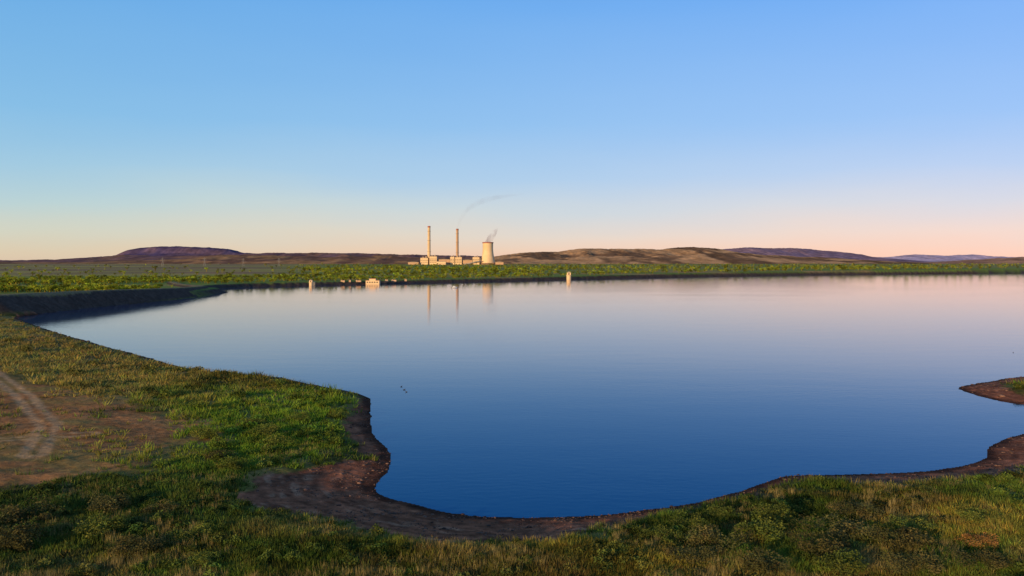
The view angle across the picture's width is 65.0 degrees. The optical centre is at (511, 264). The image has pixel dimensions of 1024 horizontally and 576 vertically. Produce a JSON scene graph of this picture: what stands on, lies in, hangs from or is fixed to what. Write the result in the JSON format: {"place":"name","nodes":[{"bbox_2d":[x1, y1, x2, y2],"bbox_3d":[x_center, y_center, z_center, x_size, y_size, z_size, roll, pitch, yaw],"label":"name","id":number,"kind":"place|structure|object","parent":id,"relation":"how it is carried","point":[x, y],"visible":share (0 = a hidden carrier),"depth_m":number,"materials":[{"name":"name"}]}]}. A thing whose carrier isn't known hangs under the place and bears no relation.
{"place":"outdoors","nodes":[
{"label":"outdoors","id":0,"kind":"place"},
{"bbox_2d":[113,246,257,255],"bbox_3d":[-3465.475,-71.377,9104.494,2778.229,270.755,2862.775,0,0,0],"label":"mesa hill","id":1,"kind":"structure","parent":0,"point":[169,251],"depth_m":8806.23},
{"bbox_2d":[0,252,481,262],"bbox_3d":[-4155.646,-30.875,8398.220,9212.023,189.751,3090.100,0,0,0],"label":"hill range","id":2,"kind":"structure","parent":0,"point":[122,258],"depth_m":8113.71,"materials":[{"name":"brown soil"}]},
{"bbox_2d":[0,255,505,263],"bbox_3d":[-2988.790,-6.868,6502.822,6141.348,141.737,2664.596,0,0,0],"label":"hill range","id":3,"kind":"structure","parent":0,"point":[248,259],"depth_m":5742.30,"materials":[{"name":"brown soil"}]},
{"bbox_2d":[0,264,1023,575],"bbox_3d":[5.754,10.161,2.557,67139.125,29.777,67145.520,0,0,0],"label":"ground","id":4,"kind":"structure","parent":0,"point":[26,452],"depth_m":97.09,"materials":[{"name":"soil"}]},
{"bbox_2d":[0,521,46,551],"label":"bush","id":5,"kind":"object","parent":4,"relation":"on","point":[16,536],"visible":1,"depth_m":56.52,"materials":[{"name":"green plant"}]},
{"bbox_2d":[0,492,65,527],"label":"bush","id":6,"kind":"object","parent":4,"relation":"on","point":[13,512],"visible":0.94,"depth_m":62.55,"materials":[{"name":"green plant"}]},
{"bbox_2d":[72,513,134,538],"bbox_3d":[-30.617,19.536,59.979,3.579,1.550,4.472,0,0,0],"label":"bush","id":7,"kind":"object","parent":4,"relation":"on","point":[111,521],"visible":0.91,"depth_m":59.97,"materials":[{"name":"green plant"}]},
{"bbox_2d":[86,492,131,513],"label":"bush","id":8,"kind":"object","parent":4,"relation":"on","point":[110,501],"visible":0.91,"depth_m":65.92,"materials":[{"name":"green plant"}]},
{"bbox_2d":[104,534,165,557],"bbox_3d":[-26.267,19.624,55.731,3.893,1.537,3.393,0,0,30],"label":"bush","id":9,"kind":"object","parent":4,"relation":"on","point":[137,542],"visible":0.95,"depth_m":55.51,"materials":[{"name":"green plant"}]},
{"bbox_2d":[139,499,177,516],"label":"bush","id":10,"kind":"object","parent":4,"relation":"on","point":[149,509],"visible":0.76,"depth_m":64.98,"materials":[{"name":"green plant"}]},
{"bbox_2d":[165,522,212,543],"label":"bush","id":11,"kind":"object","parent":4,"relation":"on","point":[204,527],"visible":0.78,"depth_m":58.99,"materials":[{"name":"green plant"}]},
{"bbox_2d":[179,551,220,567],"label":"bush","id":12,"kind":"object","parent":4,"relation":"on","point":[201,560],"visible":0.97,"depth_m":53.98,"materials":[{"name":"green plant"}]},
{"bbox_2d":[189,426,219,438],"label":"bush","id":13,"kind":"object","parent":4,"relation":"on","point":[206,433],"visible":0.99,"depth_m":94.32,"materials":[{"name":"green plant"}]},
{"bbox_2d":[205,449,235,459],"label":"bush","id":14,"kind":"object","parent":4,"relation":"on","point":[215,452],"visible":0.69,"depth_m":85.17,"materials":[{"name":"green plant"}]},
{"bbox_2d":[214,456,249,472],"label":"bush","id":15,"kind":"object","parent":4,"relation":"on","point":[232,464],"visible":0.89,"depth_m":79.90,"materials":[{"name":"green plant"}]},
{"bbox_2d":[235,417,265,428],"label":"bush","id":16,"kind":"object","parent":4,"relation":"on","point":[247,420],"visible":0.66,"depth_m":103.05,"materials":[{"name":"green plant"}]},
{"bbox_2d":[247,422,279,436],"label":"bush","id":17,"kind":"object","parent":4,"relation":"on","point":[270,430],"visible":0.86,"depth_m":97.19,"materials":[{"name":"green plant"}]},
{"bbox_2d":[259,434,294,446],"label":"bush","id":18,"kind":"object","parent":4,"relation":"on","point":[272,441],"visible":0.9,"depth_m":92.06,"materials":[{"name":"green plant"}]},
{"bbox_2d":[285,411,309,420],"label":"bush","id":19,"kind":"object","parent":4,"relation":"on","point":[289,417],"visible":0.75,"depth_m":107.78,"materials":[{"name":"green plant"}]},
{"bbox_2d":[330,410,350,418],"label":"bush","id":20,"kind":"object","parent":4,"relation":"on","point":[337,412],"visible":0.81,"depth_m":111.94,"materials":[{"name":"green plant"}]},
{"bbox_2d":[366,279,379,283],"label":"walls","id":21,"kind":"structure","parent":4,"relation":"on","point":[372,280],"depth_m":893.00,"materials":[{"name":"concrete"}]},
{"bbox_2d":[341,279,406,281],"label":"spillway block","id":22,"kind":"structure","parent":4,"relation":"on","point":[360,280],"depth_m":894.00,"materials":[{"name":"concrete"}]},
{"bbox_2d":[420,258,427,264],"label":"walls","id":23,"kind":"structure","parent":4,"relation":"on","point":[422,261],"depth_m":4660.00,"materials":[{"name":"concrete"}]},
{"bbox_2d":[427,226,430,264],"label":"power station chimney","id":24,"kind":"object","parent":4,"relation":"on","point":[429,248],"visible":0.92,"depth_m":4692.15,"materials":[{"name":"concrete"}]},
{"bbox_2d":[430,257,437,264],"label":"walls","id":25,"kind":"structure","parent":4,"relation":"on","point":[433,258],"depth_m":4655.00,"materials":[{"name":"concrete"}]},
{"bbox_2d":[437,261,445,264],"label":"workshop","id":26,"kind":"structure","parent":4,"relation":"on","point":[441,262],"depth_m":4600.00,"materials":[{"name":"concrete"}]},
{"bbox_2d":[437,259,449,264],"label":"turbine hall","id":27,"kind":"structure","parent":4,"relation":"on","point":[447,261],"depth_m":4670.00,"materials":[{"name":"concrete"}]},
{"bbox_2d":[450,257,454,264],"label":"walls","id":28,"kind":"structure","parent":4,"relation":"on","point":[452,260],"depth_m":4655.00,"materials":[{"name":"concrete"}]},
{"bbox_2d":[456,229,458,256],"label":"power station chimney","id":29,"kind":"object","parent":4,"relation":"on","point":[457,242],"visible":0.9,"depth_m":4713.83,"materials":[{"name":"concrete"}]},
{"bbox_2d":[455,257,461,264],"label":"walls","id":30,"kind":"structure","parent":4,"relation":"on","point":[458,260],"depth_m":4660.00,"materials":[{"name":"concrete"}]},
{"bbox_2d":[462,260,471,264],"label":"turbine hall","id":31,"kind":"structure","parent":4,"relation":"on","point":[466,261],"depth_m":4670.00,"materials":[{"name":"concrete"}]},
{"bbox_2d":[473,257,479,264],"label":"walls","id":32,"kind":"structure","parent":4,"relation":"on","point":[474,258],"depth_m":4660.00,"materials":[{"name":"concrete"}]},
{"bbox_2d":[480,242,494,264],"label":"cooling tower","id":33,"kind":"structure","parent":4,"relation":"on","point":[487,256],"depth_m":4670.87,"materials":[{"name":"concrete"}]},
{"bbox_2d":[0,314,1023,575],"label":"grass","id":34,"kind":"structure","parent":4,"relation":"on","point":[1008,526],"depth_m":64.89,"materials":[{"name":"green plant"}]},
{"bbox_2d":[0,319,1023,575],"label":"shrub thicket","id":35,"kind":"object","parent":4,"relation":"on","point":[44,487],"visible":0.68,"depth_m":63.18,"materials":[{"name":"green plant"}]},
{"bbox_2d":[0,262,1023,291],"bbox_3d":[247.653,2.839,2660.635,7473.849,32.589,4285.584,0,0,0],"label":"tree belt","id":36,"kind":"object","parent":4,"relation":"on","point":[85,285],"visible":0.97,"depth_m":1245.91,"materials":[{"name":"green plant"}]},
{"bbox_2d":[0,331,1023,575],"bbox_3d":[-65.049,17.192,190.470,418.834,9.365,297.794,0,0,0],"label":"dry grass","id":37,"kind":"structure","parent":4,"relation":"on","point":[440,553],"depth_m":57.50,"materials":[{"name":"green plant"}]},
{"bbox_2d":[86,340,1023,541],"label":"shore stones","id":38,"kind":"object","parent":4,"relation":"on","point":[638,511],"visible":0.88,"depth_m":73.33,"materials":[{"name":"brown stone"}]},
{"bbox_2d":[602,544,630,556],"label":"bush","id":39,"kind":"object","parent":4,"relation":"on","point":[621,551],"visible":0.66,"depth_m":56.57,"materials":[{"name":"green plant"}]},
{"bbox_2d":[638,525,675,539],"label":"bush","id":40,"kind":"object","parent":4,"relation":"on","point":[652,532],"visible":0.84,"depth_m":60.69,"materials":[{"name":"green plant"}]},
{"bbox_2d":[669,514,709,528],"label":"bush","id":41,"kind":"object","parent":4,"relation":"on","point":[694,523],"visible":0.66,"depth_m":63.87,"materials":[{"name":"green plant"}]},
{"bbox_2d":[663,545,716,564],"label":"bush","id":42,"kind":"object","parent":4,"relation":"on","point":[705,553],"visible":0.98,"depth_m":55.53,"materials":[{"name":"green plant"}]},
{"bbox_2d":[683,523,754,556],"bbox_3d":[14.976,19.959,58.490,4.912,1.672,4.276,0,0,29],"label":"bush","id":43,"kind":"object","parent":4,"relation":"on","point":[710,535],"visible":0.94,"depth_m":58.55,"materials":[{"name":"green plant"}]},
{"bbox_2d":[706,504,737,519],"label":"bush","id":44,"kind":"object","parent":4,"relation":"on","point":[727,509],"visible":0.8,"depth_m":67.12,"materials":[{"name":"green plant"}]},
{"bbox_2d":[730,516,785,546],"bbox_3d":[18.630,19.953,60.497,3.997,1.876,4.908,0,0,25],"label":"bush","id":45,"kind":"object","parent":4,"relation":"on","point":[766,530],"visible":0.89,"depth_m":59.95,"materials":[{"name":"green plant"}]},
{"bbox_2d":[734,547,793,575],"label":"bush","id":46,"kind":"object","parent":4,"relation":"on","point":[762,563],"visible":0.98,"depth_m":53.15,"materials":[{"name":"green plant"}]},
{"bbox_2d":[751,502,797,525],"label":"bush","id":47,"kind":"object","parent":4,"relation":"on","point":[778,510],"visible":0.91,"depth_m":64.93,"materials":[{"name":"green plant"}]},
{"bbox_2d":[784,522,856,559],"bbox_3d":[22.067,19.838,57.003,4.497,1.893,5.150,0,0,0],"label":"bush","id":48,"kind":"object","parent":4,"relation":"on","point":[822,547],"visible":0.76,"depth_m":56.44,"materials":[{"name":"green plant"}]},
{"bbox_2d":[792,512,876,540],"bbox_3d":[25.030,20.064,61.498,4.934,1.580,5.667,0,0,-36],"label":"bush","id":49,"kind":"object","parent":4,"relation":"on","point":[847,526],"visible":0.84,"depth_m":60.86,"materials":[{"name":"green plant"}]},
{"bbox_2d":[810,549,868,575],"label":"bush","id":50,"kind":"object","parent":4,"relation":"on","point":[828,563],"visible":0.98,"depth_m":52.81,"materials":[{"name":"green plant"}]},
{"bbox_2d":[827,498,883,520],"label":"bush","id":51,"kind":"object","parent":4,"relation":"on","point":[854,505],"visible":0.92,"depth_m":65.90,"materials":[{"name":"green plant"}]},
{"bbox_2d":[866,524,944,553],"bbox_3d":[28.050,19.572,57.474,4.346,2.034,4.450,0,0,-24],"label":"bush","id":52,"kind":"object","parent":4,"relation":"on","point":[904,533],"visible":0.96,"depth_m":56.96,"materials":[{"name":"green plant"}]},
{"bbox_2d":[884,514,939,533],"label":"bush","id":53,"kind":"object","parent":4,"relation":"on","point":[900,523],"visible":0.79,"depth_m":61.84,"materials":[{"name":"green plant"}]},
{"bbox_2d":[877,549,951,575],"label":"bush","id":54,"kind":"object","parent":4,"relation":"on","point":[930,565],"visible":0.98,"depth_m":52.78,"materials":[{"name":"green plant"}]},
{"bbox_2d":[942,546,1011,570],"bbox_3d":[31.031,19.608,53.492,4.144,1.260,3.641,0,0,0],"label":"bush","id":55,"kind":"object","parent":4,"relation":"on","point":[994,560],"visible":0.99,"depth_m":53.27,"materials":[{"name":"green plant"}]},
{"bbox_2d":[954,532,999,549],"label":"bush","id":56,"kind":"object","parent":4,"relation":"on","point":[978,536],"visible":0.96,"depth_m":57.08,"materials":[{"name":"brown plant"}]},
{"bbox_2d":[954,503,1002,524],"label":"bush","id":57,"kind":"object","parent":4,"relation":"on","point":[970,512],"visible":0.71,"depth_m":62.92,"materials":[{"name":"green plant"}]},
{"bbox_2d":[0,0,1023,259],"label":"sky","id":58,"kind":"structure","parent":0,"point":[873,128],"materials":[{"name":"blue"}]},
{"bbox_2d":[18,273,1023,517],"bbox_3d":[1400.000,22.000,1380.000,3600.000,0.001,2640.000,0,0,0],"label":"lake water","id":59,"kind":"structure","parent":0,"point":[554,398],"depth_m":170.04,"materials":[{"name":"blue liquid"}]},
{"bbox_2d":[309,279,314,285],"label":"intake tower","id":60,"kind":"structure","parent":59,"relation":"in","point":[311,283],"depth_m":830.55,"materials":[{"name":"concrete"}]},
{"bbox_2d":[566,272,570,279],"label":"intake tower","id":61,"kind":"structure","parent":59,"relation":"in","point":[568,275],"depth_m":1157.28,"materials":[{"name":"concrete"}]},
{"bbox_2d":[480,247,943,263],"bbox_3d":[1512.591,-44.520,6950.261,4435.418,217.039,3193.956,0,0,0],"label":"hill range","id":62,"kind":"structure","parent":0,"point":[688,255],"depth_m":6052.67,"materials":[{"name":"brown soil"}]},
{"bbox_2d":[723,247,929,262],"bbox_3d":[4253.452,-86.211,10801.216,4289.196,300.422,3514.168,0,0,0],"label":"hill range","id":63,"kind":"structure","parent":0,"point":[797,252],"depth_m":10369.84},
{"bbox_2d":[879,254,1013,261],"bbox_3d":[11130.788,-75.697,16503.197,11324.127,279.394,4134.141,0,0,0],"label":"hill range","id":64,"kind":"structure","parent":0,"point":[931,258],"depth_m":16364.83,"materials":[{"name":"purple"}]},
{"bbox_2d":[925,257,1023,263],"bbox_3d":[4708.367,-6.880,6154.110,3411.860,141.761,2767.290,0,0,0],"label":"hill range","id":65,"kind":"structure","parent":0,"point":[1019,260],"depth_m":5894.66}
]}

